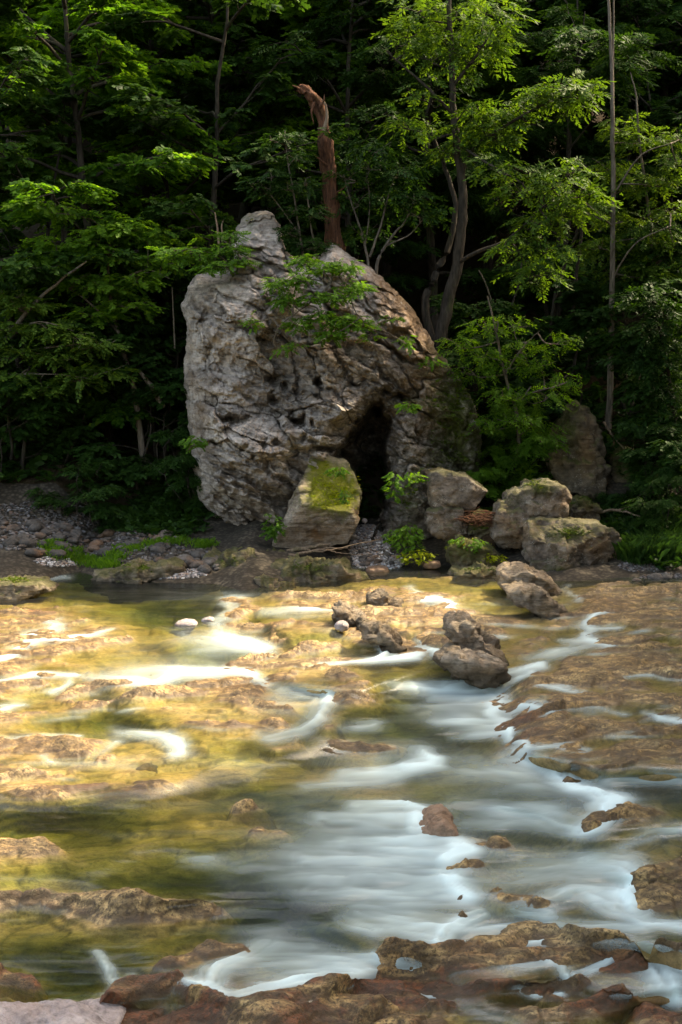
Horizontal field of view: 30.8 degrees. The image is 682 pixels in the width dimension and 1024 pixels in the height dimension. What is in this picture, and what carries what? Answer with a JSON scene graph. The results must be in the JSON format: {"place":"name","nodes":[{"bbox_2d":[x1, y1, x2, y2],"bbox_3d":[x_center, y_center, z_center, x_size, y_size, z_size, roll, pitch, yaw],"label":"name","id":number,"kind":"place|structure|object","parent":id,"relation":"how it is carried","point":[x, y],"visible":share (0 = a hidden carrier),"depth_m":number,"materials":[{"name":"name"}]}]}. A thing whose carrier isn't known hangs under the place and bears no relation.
{"place":"outdoors","nodes":[
{"label":"outdoors","id":0,"kind":"place"},
{"bbox_2d":[0,501,207,562],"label":"gravel","id":1,"kind":"structure","parent":0,"point":[54,523],"depth_m":28.35,"materials":[{"name":"gravel"}]},
{"bbox_2d":[0,576,681,1023],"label":"river bed","id":2,"kind":"object","parent":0,"point":[594,722],"visible":0.72,"depth_m":13.62,"materials":[{"name":"stone"}]},
{"bbox_2d":[0,574,58,604],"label":"moss capped rock","id":3,"kind":"object","parent":2,"relation":"on","point":[15,589],"visible":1,"depth_m":23.44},
{"bbox_2d":[0,992,125,1023],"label":"granite slab","id":4,"kind":"structure","parent":2,"relation":"on","point":[84,1009],"depth_m":9.10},
{"bbox_2d":[174,618,197,628],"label":"stone","id":5,"kind":"object","parent":2,"relation":"on","point":[189,623],"visible":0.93,"depth_m":20.67,"materials":[{"name":"stone"}]},
{"bbox_2d":[331,599,366,629],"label":"ridge rock","id":6,"kind":"object","parent":2,"relation":"on","point":[350,614],"visible":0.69,"depth_m":20.55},
{"bbox_2d":[358,615,406,655],"bbox_3d":[0.631,1.917,19.198,0.752,0.565,1.080,0,6,0],"label":"ridge rock","id":7,"kind":"object","parent":2,"relation":"on","point":[386,637],"visible":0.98,"depth_m":18.79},
{"bbox_2d":[365,588,403,606],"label":"ribbed rock","id":8,"kind":"object","parent":2,"relation":"on","point":[379,597],"visible":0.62,"depth_m":22.18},
{"bbox_2d":[419,803,459,836],"bbox_3d":[0.963,3.195,12.414,0.444,0.375,0.718,0,6,0],"label":"rock","id":9,"kind":"object","parent":2,"relation":"on","point":[437,820],"visible":0.54,"depth_m":12.28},
{"bbox_2d":[432,642,510,688],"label":"slab","id":10,"kind":"structure","parent":2,"relation":"on","point":[480,669],"depth_m":16.96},
{"bbox_2d":[442,610,508,665],"bbox_3d":[1.994,1.910,18.221,0.999,0.845,1.208,0,6,0],"label":"standing rock","id":11,"kind":"object","parent":10,"relation":"on","point":[462,629],"visible":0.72,"depth_m":17.89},
{"bbox_2d":[447,561,496,586],"bbox_3d":[2.792,1.312,25.568,1.173,0.513,1.169,0,6,0],"label":"shore shelf","id":12,"kind":"object","parent":2,"relation":"on","point":[482,573],"visible":0.94,"depth_m":25.18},
{"bbox_2d":[495,561,568,619],"bbox_3d":[3.534,1.454,22.734,1.273,0.759,3.513,0,6,4],"label":"shore ledge","id":13,"kind":"object","parent":2,"relation":"on","point":[532,589],"visible":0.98,"depth_m":21.96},
{"bbox_2d":[0,566,681,1003],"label":"water","id":14,"kind":"structure","parent":0,"point":[284,896],"depth_m":12.04,"materials":[{"name":"liquid"}]},
{"bbox_2d":[0,18,681,603],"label":"river bank","id":15,"kind":"structure","parent":0,"point":[238,582],"depth_m":29.57,"materials":[{"name":"soil"}]},
{"bbox_2d":[2,535,20,546],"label":"cobble","id":16,"kind":"object","parent":15,"relation":"on","point":[12,540],"visible":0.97,"depth_m":26.73,"materials":[{"name":"stone"}]},
{"bbox_2d":[0,5,79,316],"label":"forest tree","id":17,"kind":"object","parent":15,"relation":"on","point":[15,127],"visible":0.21,"depth_m":32.03,"materials":[{"name":"green plant"}]},
{"bbox_2d":[18,0,61,124],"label":"forest tree","id":18,"kind":"object","parent":15,"relation":"on","point":[34,12],"visible":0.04,"depth_m":42.57,"materials":[{"name":"green plant"}]},
{"bbox_2d":[0,350,85,476],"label":"bush","id":19,"kind":"object","parent":15,"relation":"on","point":[36,415],"visible":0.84,"depth_m":29.21,"materials":[{"name":"green plant"}]},
{"bbox_2d":[0,0,92,256],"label":"forest tree","id":20,"kind":"object","parent":15,"relation":"on","point":[48,2],"visible":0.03,"depth_m":38.95,"materials":[{"name":"green plant"}]},
{"bbox_2d":[0,286,101,469],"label":"bush","id":21,"kind":"object","parent":15,"relation":"on","point":[60,452],"visible":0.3,"depth_m":29.92,"materials":[{"name":"green plant"}]},
{"bbox_2d":[5,1,116,196],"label":"forest tree","id":22,"kind":"object","parent":15,"relation":"on","point":[25,11],"visible":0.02,"depth_m":40.38,"materials":[{"name":"green plant"}]},
{"bbox_2d":[0,261,140,403],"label":"leaning tree","id":23,"kind":"object","parent":15,"relation":"on","point":[15,305],"visible":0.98,"depth_m":28.59,"materials":[{"name":"green plant"}]},
{"bbox_2d":[23,460,127,533],"bbox_3d":[-6.070,-0.171,28.888,2.687,2.047,2.142,-2,6,-17],"label":"bush","id":24,"kind":"object","parent":15,"relation":"on","point":[105,492],"visible":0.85,"depth_m":28.84,"materials":[{"name":"green plant"}]},
{"bbox_2d":[0,281,162,449],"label":"bush","id":25,"kind":"object","parent":15,"relation":"on","point":[84,432],"visible":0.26,"depth_m":30.06,"materials":[{"name":"green plant"}]},
{"bbox_2d":[0,0,179,462],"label":"forest tree","id":26,"kind":"object","parent":15,"relation":"on","point":[36,117],"visible":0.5,"depth_m":29.84,"materials":[{"name":"green plant"}]},
{"bbox_2d":[0,0,192,313],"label":"forest tree","id":27,"kind":"object","parent":15,"relation":"on","point":[136,181],"visible":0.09,"depth_m":34.59,"materials":[{"name":"green plant"}]},
{"bbox_2d":[1,200,194,461],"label":"layered maple","id":28,"kind":"object","parent":15,"relation":"on","point":[98,286],"visible":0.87,"depth_m":29.27,"materials":[{"name":"green plant"}]},
{"bbox_2d":[0,0,236,452],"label":"forest tree","id":29,"kind":"object","parent":15,"relation":"on","point":[22,33],"visible":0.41,"depth_m":30.28,"materials":[{"name":"green plant"}]},
{"bbox_2d":[35,0,204,206],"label":"forest tree","id":30,"kind":"object","parent":15,"relation":"on","point":[192,12],"visible":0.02,"depth_m":40.05,"materials":[{"name":"green plant"}]},
{"bbox_2d":[34,556,207,579],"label":"gravel","id":31,"kind":"structure","parent":15,"relation":"on","point":[182,575],"depth_m":26.24,"materials":[{"name":"gravel"}]},
{"bbox_2d":[36,534,219,568],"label":"grass","id":32,"kind":"structure","parent":15,"relation":"on","point":[103,561],"depth_m":27.06,"materials":[{"name":"green grass"}]},
{"bbox_2d":[67,352,190,494],"bbox_3d":[-4.541,-2.026,30.117,4.152,3.698,3.150,3,6,25],"label":"bush","id":33,"kind":"object","parent":15,"relation":"on","point":[119,461],"visible":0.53,"depth_m":29.79,"materials":[{"name":"green plant"}]},
{"bbox_2d":[85,268,190,458],"bbox_3d":[-4.276,-3.523,31.335,5.057,5.350,4.390,-3,7,-29],"label":"bush","id":34,"kind":"object","parent":15,"relation":"on","point":[177,373],"visible":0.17,"depth_m":30.47,"materials":[{"name":"green plant"}]},
{"bbox_2d":[91,557,187,583],"bbox_3d":[-4.196,1.259,25.631,1.971,0.650,1.300,0,6,0],"label":"shore shelf","id":35,"kind":"object","parent":15,"relation":"on","point":[138,570],"visible":0.93,"depth_m":25.33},
{"bbox_2d":[1,0,299,365],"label":"forest tree","id":36,"kind":"object","parent":15,"relation":"on","point":[196,187],"visible":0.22,"depth_m":33.56,"materials":[{"name":"green plant"}]},
{"bbox_2d":[99,456,219,536],"bbox_3d":[-4.034,-0.409,29.371,3.214,1.734,3.606,4,7,34],"label":"ground cover","id":37,"kind":"object","parent":15,"relation":"on","point":[154,518],"visible":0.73,"depth_m":29.05,"materials":[{"name":"green plant"}]},
{"bbox_2d":[125,427,208,512],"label":"bush","id":38,"kind":"object","parent":15,"relation":"on","point":[184,462],"visible":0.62,"depth_m":29.06,"materials":[{"name":"green plant"}]},
{"bbox_2d":[31,0,359,428],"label":"forest tree","id":39,"kind":"object","parent":15,"relation":"on","point":[195,96],"visible":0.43,"depth_m":31.03,"materials":[{"name":"green plant"}]},
{"bbox_2d":[42,0,365,267],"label":"forest tree","id":40,"kind":"object","parent":15,"relation":"on","point":[211,50],"visible":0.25,"depth_m":34.12,"materials":[{"name":"green plant"}]},
{"bbox_2d":[87,0,328,258],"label":"forest tree","id":41,"kind":"object","parent":15,"relation":"on","point":[231,89],"visible":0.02,"depth_m":39.33,"materials":[{"name":"green plant"}]},
{"bbox_2d":[138,0,337,217],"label":"forest tree","id":42,"kind":"object","parent":15,"relation":"on","point":[245,210],"visible":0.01,"depth_m":41.94,"materials":[{"name":"green plant"}]},
{"bbox_2d":[259,514,286,542],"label":"rock fern","id":43,"kind":"object","parent":15,"relation":"on","point":[271,531],"visible":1,"depth_m":26.60,"materials":[{"name":"green plant"}]},
{"bbox_2d":[202,546,370,592],"bbox_3d":[-1.204,1.337,25.927,2.996,1.143,3.454,-3,7,-30],"label":"bedrock outcrop","id":44,"kind":"object","parent":15,"relation":"on","point":[306,571],"visible":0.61,"depth_m":25.18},
{"bbox_2d":[187,0,423,250],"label":"forest tree","id":45,"kind":"object","parent":15,"relation":"on","point":[301,119],"visible":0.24,"depth_m":34.43,"materials":[{"name":"green plant"}]},
{"bbox_2d":[195,2,416,210],"bbox_3d":[0.093,-17.203,39.813,9.162,15.904,8.720,2,6,22],"label":"forest tree","id":46,"kind":"object","parent":15,"relation":"on","point":[321,96],"visible":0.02,"depth_m":38.49,"materials":[{"name":"green plant"}]},
{"bbox_2d":[287,543,330,551],"bbox_3d":[-0.707,0.798,26.657,0.967,0.250,0.205,0,6,2],"label":"driftwood","id":47,"kind":"object","parent":15,"relation":"on","point":[294,549],"visible":0.98,"depth_m":26.63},
{"bbox_2d":[272,455,361,548],"bbox_3d":[-0.548,-0.210,27.337,2.058,2.134,1.706,0,6,0],"label":"mossy boulder","id":48,"kind":"object","parent":15,"relation":"on","point":[317,512],"visible":0.89,"depth_m":26.87,"materials":[{"name":"stone"}]},
{"bbox_2d":[181,210,482,539],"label":"crag","id":49,"kind":"structure","parent":15,"relation":"on","point":[262,424],"depth_m":27.83,"materials":[{"name":"stone"}]},
{"bbox_2d":[178,435,207,453],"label":"rock fern","id":50,"kind":"object","parent":49,"relation":"on","point":[202,445],"visible":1,"depth_m":27.20,"materials":[{"name":"green plant"}]},
{"bbox_2d":[144,230,262,278],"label":"ledge bush","id":51,"kind":"object","parent":49,"relation":"on","point":[175,253],"visible":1,"depth_m":27.48,"materials":[{"name":"green plant"}]},
{"bbox_2d":[233,128,340,259],"bbox_3d":[-1.216,-7.170,28.205,2.486,3.034,1.083,0,6,0],"label":"crag sapling","id":52,"kind":"object","parent":49,"relation":"on","point":[304,212],"visible":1,"depth_m":28.20,"materials":[{"name":"green plant"}]},
{"bbox_2d":[292,84,346,251],"bbox_3d":[-0.475,-7.779,29.162,1.330,4.510,0.521,0,6,0],"label":"dead snag","id":53,"kind":"object","parent":49,"relation":"on","point":[325,144],"visible":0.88,"depth_m":29.01,"materials":[{"name":"brown wood"}]},
{"bbox_2d":[239,253,415,359],"bbox_3d":[-0.314,-4.428,26.680,3.928,2.281,1.316,0,6,0],"label":"hanging shrub","id":54,"kind":"object","parent":49,"relation":"on","point":[333,269],"visible":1,"depth_m":26.50,"materials":[{"name":"green plant"}]},
{"bbox_2d":[315,136,456,274],"bbox_3d":[0.988,-7.155,29.252,3.479,3.276,2.026,0,6,0],"label":"pale branched tree","id":55,"kind":"object","parent":49,"relation":"on","point":[366,200],"visible":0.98,"depth_m":29.04,"materials":[{"name":"green plant"}]},
{"bbox_2d":[381,471,405,503],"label":"rock fern","id":56,"kind":"object","parent":49,"relation":"attached to","point":[393,491],"visible":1,"depth_m":26.63,"materials":[{"name":"green plant"}]},
{"bbox_2d":[394,402,422,413],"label":"rock fern","id":57,"kind":"object","parent":49,"relation":"on","point":[409,407],"visible":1,"depth_m":26.51,"materials":[{"name":"green plant"}]},
{"bbox_2d":[403,472,428,486],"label":"rock fern","id":58,"kind":"object","parent":49,"relation":"on","point":[415,478],"visible":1,"depth_m":26.68,"materials":[{"name":"green plant"}]},
{"bbox_2d":[417,356,449,373],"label":"rock fern","id":59,"kind":"object","parent":49,"relation":"on","point":[432,363],"visible":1,"depth_m":28.04,"materials":[{"name":"green plant"}]},
{"bbox_2d":[0,267,681,522],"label":"ground cover","id":60,"kind":"object","parent":15,"relation":"on","point":[35,463],"visible":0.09,"depth_m":31.57,"materials":[{"name":"green plant"}]},
{"bbox_2d":[205,0,484,294],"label":"forest tree","id":61,"kind":"object","parent":15,"relation":"on","point":[364,49],"visible":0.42,"depth_m":32.99,"materials":[{"name":"green plant"}]},
{"bbox_2d":[245,0,503,259],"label":"forest tree","id":62,"kind":"object","parent":15,"relation":"on","point":[358,104],"visible":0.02,"depth_m":38.01,"materials":[{"name":"green plant"}]},
{"bbox_2d":[348,524,404,569],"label":"gravel","id":63,"kind":"structure","parent":15,"relation":"on","point":[363,533],"depth_m":27.75,"materials":[{"name":"gravel"}]},
{"bbox_2d":[366,565,389,575],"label":"stone","id":64,"kind":"object","parent":15,"relation":"on","point":[378,570],"visible":1,"depth_m":26.02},
{"bbox_2d":[240,0,538,274],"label":"forest tree","id":65,"kind":"object","parent":15,"relation":"on","point":[485,77],"visible":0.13,"depth_m":35.44,"materials":[{"name":"green plant"}]},
{"bbox_2d":[382,523,425,554],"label":"rock fern","id":66,"kind":"object","parent":15,"relation":"on","point":[410,542],"visible":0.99,"depth_m":26.51,"materials":[{"name":"green plant"}]},
{"bbox_2d":[315,11,512,245],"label":"forest tree","id":67,"kind":"object","parent":15,"relation":"on","point":[437,236],"depth_m":41.10,"materials":[{"name":"green plant"}]},
{"bbox_2d":[396,549,437,566],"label":"rock fern","id":68,"kind":"object","parent":15,"relation":"on","point":[407,561],"visible":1,"depth_m":26.38,"materials":[{"name":"green plant"}]},
{"bbox_2d":[295,0,591,353],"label":"forest tree","id":69,"kind":"object","parent":15,"relation":"on","point":[390,82],"visible":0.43,"depth_m":33.59,"materials":[{"name":"green plant"}]},
{"bbox_2d":[339,0,600,281],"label":"forest tree","id":70,"kind":"object","parent":15,"relation":"on","point":[504,97],"visible":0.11,"depth_m":35.70,"materials":[{"name":"green plant"}]},
{"bbox_2d":[445,534,502,566],"bbox_3d":[2.849,0.879,26.357,1.337,0.750,1.092,0,6,0],"label":"moss mound","id":71,"kind":"object","parent":15,"relation":"on","point":[459,556],"visible":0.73,"depth_m":25.95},
{"bbox_2d":[424,506,467,541],"bbox_3d":[2.286,0.216,27.090,0.958,0.881,1.048,0,6,0],"label":"rounded rock","id":72,"kind":"object","parent":71,"relation":"on","point":[442,523],"visible":0.78,"depth_m":26.66,"materials":[{"name":"stone"}]},
{"bbox_2d":[425,466,487,512],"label":"angular block","id":73,"kind":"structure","parent":72,"relation":"on","point":[454,489],"depth_m":26.66,"materials":[{"name":"stone"}]},
{"bbox_2d":[466,508,490,538],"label":"dark rock","id":74,"kind":"object","parent":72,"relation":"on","point":[480,532],"visible":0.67,"depth_m":26.77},
{"bbox_2d":[454,507,496,526],"bbox_3d":[3.066,0.112,26.678,1.437,0.426,1.134,-3,7,-28],"label":"twig heap","id":75,"kind":"object","parent":74,"relation":"on","point":[479,518],"visible":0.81,"depth_m":26.58,"materials":[{"name":"brown wood"}]},
{"bbox_2d":[448,538,488,553],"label":"rock fern","id":76,"kind":"object","parent":71,"relation":"on","point":[473,543],"visible":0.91,"depth_m":25.84,"materials":[{"name":"green plant"}]},
{"bbox_2d":[461,445,509,512],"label":"bush","id":77,"kind":"object","parent":15,"relation":"on","point":[484,473],"visible":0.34,"depth_m":28.98,"materials":[{"name":"green plant"}]},
{"bbox_2d":[429,292,560,461],"bbox_3d":[3.081,-3.110,31.207,4.597,4.863,3.991,3,6,26],"label":"bush","id":78,"kind":"object","parent":15,"relation":"on","point":[501,308],"visible":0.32,"depth_m":30.66,"materials":[{"name":"green plant"}]},
{"bbox_2d":[369,0,622,342],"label":"double trunk tree","id":79,"kind":"object","parent":15,"relation":"on","point":[560,100],"visible":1,"depth_m":28.58,"materials":[{"name":"green plant"}]},
{"bbox_2d":[435,296,583,458],"bbox_3d":[3.932,-3.074,28.703,3.556,3.859,1.866,0,6,0],"label":"understory tree","id":80,"kind":"object","parent":15,"relation":"on","point":[520,356],"visible":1,"depth_m":28.66,"materials":[{"name":"green plant"}]},
{"bbox_2d":[480,436,552,499],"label":"shrub","id":81,"kind":"object","parent":15,"relation":"on","point":[525,472],"visible":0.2,"depth_m":29.68,"materials":[{"name":"green plant"}]},
{"bbox_2d":[438,6,608,206],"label":"forest tree","id":82,"kind":"object","parent":15,"relation":"on","point":[530,194],"visible":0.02,"depth_m":41.49,"materials":[{"name":"green plant"}]},
{"bbox_2d":[481,402,570,484],"bbox_3d":[4.507,-1.491,29.606,2.418,2.311,3.034,-4,7,-34],"label":"bush","id":83,"kind":"object","parent":15,"relation":"on","point":[528,443],"visible":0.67,"depth_m":29.00,"materials":[{"name":"green plant"}]},
{"bbox_2d":[489,478,571,550],"bbox_3d":[4.068,0.023,26.851,1.802,1.530,1.589,0,6,0],"label":"double humped boulder","id":84,"kind":"object","parent":15,"relation":"on","point":[514,508],"visible":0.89,"depth_m":26.25,"materials":[{"name":"stone"}]},
{"bbox_2d":[415,0,681,332],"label":"forest tree","id":85,"kind":"object","parent":15,"relation":"on","point":[628,55],"visible":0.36,"depth_m":33.43,"materials":[{"name":"green plant"}]},
{"bbox_2d":[548,187,581,339],"bbox_3d":[5.612,-6.204,30.945,0.786,3.742,0.139,2,6,17],"label":"bare trunk tree","id":86,"kind":"object","parent":15,"relation":"on","point":[553,307],"visible":0.48,"depth_m":31.07,"materials":[{"name":"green plant"}]},
{"bbox_2d":[519,516,621,570],"bbox_3d":[4.856,0.782,25.987,2.129,1.340,1.643,0,6,0],"label":"front slab boulder","id":87,"kind":"object","parent":15,"relation":"on","point":[557,544],"visible":0.79,"depth_m":25.52,"materials":[{"name":"stone"}]},
{"bbox_2d":[470,0,681,286],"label":"forest tree","id":88,"kind":"object","parent":15,"relation":"on","point":[644,12],"visible":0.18,"depth_m":35.18,"materials":[{"name":"green plant"}]},
{"bbox_2d":[570,198,582,332],"bbox_3d":[5.999,-6.272,31.530,0.315,3.725,0.124,0,6,0],"label":"bare trunk tree","id":89,"kind":"object","parent":15,"relation":"on","point":[577,266],"visible":0.31,"depth_m":31.49,"materials":[{"name":"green plant"}]},
{"bbox_2d":[543,399,611,499],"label":"pointed crag","id":90,"kind":"structure","parent":15,"relation":"on","point":[583,468],"depth_m":29.05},
{"bbox_2d":[478,0,676,255],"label":"forest tree","id":91,"kind":"object","parent":15,"relation":"on","point":[590,135],"visible":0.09,"depth_m":37.59,"materials":[{"name":"green plant"}]},
{"bbox_2d":[488,277,668,420],"bbox_3d":[5.915,-3.785,30.877,3.500,4.109,4.614,-5,8,-39],"label":"bush","id":92,"kind":"object","parent":15,"relation":"on","point":[583,322],"visible":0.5,"depth_m":30.71,"materials":[{"name":"green plant"}]},
{"bbox_2d":[568,494,602,520],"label":"half hidden rock","id":93,"kind":"object","parent":15,"relation":"on","point":[583,507],"visible":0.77,"depth_m":27.91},
{"bbox_2d":[517,0,681,223],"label":"forest tree","id":94,"kind":"object","parent":15,"relation":"on","point":[633,156],"visible":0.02,"depth_m":40.81,"materials":[{"name":"green plant"}]},
{"bbox_2d":[536,0,681,266],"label":"forest tree","id":95,"kind":"object","parent":15,"relation":"on","point":[662,93],"visible":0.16,"depth_m":37.47,"materials":[{"name":"green plant"}]},
{"bbox_2d":[549,237,681,421],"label":"bush","id":96,"kind":"object","parent":15,"relation":"on","point":[600,338],"visible":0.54,"depth_m":30.42,"materials":[{"name":"green plant"}]},
{"bbox_2d":[551,0,681,200],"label":"forest tree","id":97,"kind":"object","parent":15,"relation":"on","point":[593,130],"visible":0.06,"depth_m":39.62,"materials":[{"name":"green plant"}]},
{"bbox_2d":[562,0,681,278],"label":"forest tree","id":98,"kind":"object","parent":15,"relation":"on","point":[650,168],"visible":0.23,"depth_m":35.13,"materials":[{"name":"green plant"}]},
{"bbox_2d":[564,0,681,428],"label":"slender tree","id":99,"kind":"object","parent":15,"relation":"on","point":[616,218],"visible":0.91,"depth_m":30.05,"materials":[{"name":"green plant"}]},
{"bbox_2d":[607,443,641,482],"bbox_3d":[7.025,-0.932,30.454,1.249,1.515,1.938,0,6,0],"label":"mossy hump","id":100,"kind":"object","parent":15,"relation":"on","point":[617,477],"visible":0.2,"depth_m":29.70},
{"bbox_2d":[592,420,681,506],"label":"bush","id":101,"kind":"object","parent":15,"relation":"on","point":[670,470],"visible":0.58,"depth_m":28.13,"materials":[{"name":"green plant"}]},
{"bbox_2d":[595,285,681,486],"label":"edge tree","id":102,"kind":"object","parent":15,"relation":"on","point":[657,362],"visible":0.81,"depth_m":28.84,"materials":[{"name":"green plant"}]},
{"bbox_2d":[596,489,681,570],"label":"ground cover","id":103,"kind":"object","parent":15,"relation":"on","point":[618,522],"visible":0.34,"depth_m":27.78,"materials":[{"name":"green plant"}]},
{"bbox_2d":[608,72,681,316],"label":"bare topped sapling","id":104,"kind":"object","parent":15,"relation":"on","point":[648,228],"visible":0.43,"depth_m":30.29,"materials":[{"name":"green plant"}]},
{"bbox_2d":[611,508,681,565],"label":"grass","id":105,"kind":"structure","parent":15,"relation":"on","point":[636,545],"depth_m":25.72,"materials":[{"name":"green plant"}]},
{"bbox_2d":[615,411,681,518],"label":"bush","id":106,"kind":"object","parent":15,"relation":"on","point":[671,451],"visible":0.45,"depth_m":28.07,"materials":[{"name":"green plant"}]},
{"bbox_2d":[618,560,681,582],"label":"gravel","id":107,"kind":"structure","parent":15,"relation":"on","point":[650,567],"depth_m":25.32,"materials":[{"name":"gravel"}]},
{"bbox_2d":[621,474,681,529],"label":"bush","id":108,"kind":"object","parent":15,"relation":"on","point":[648,508],"visible":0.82,"depth_m":26.79,"materials":[{"name":"green plant"}]},
{"bbox_2d":[657,0,681,111],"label":"forest tree","id":109,"kind":"object","parent":15,"relation":"on","point":[676,30],"visible":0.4,"depth_m":36.05,"materials":[{"name":"green plant"}]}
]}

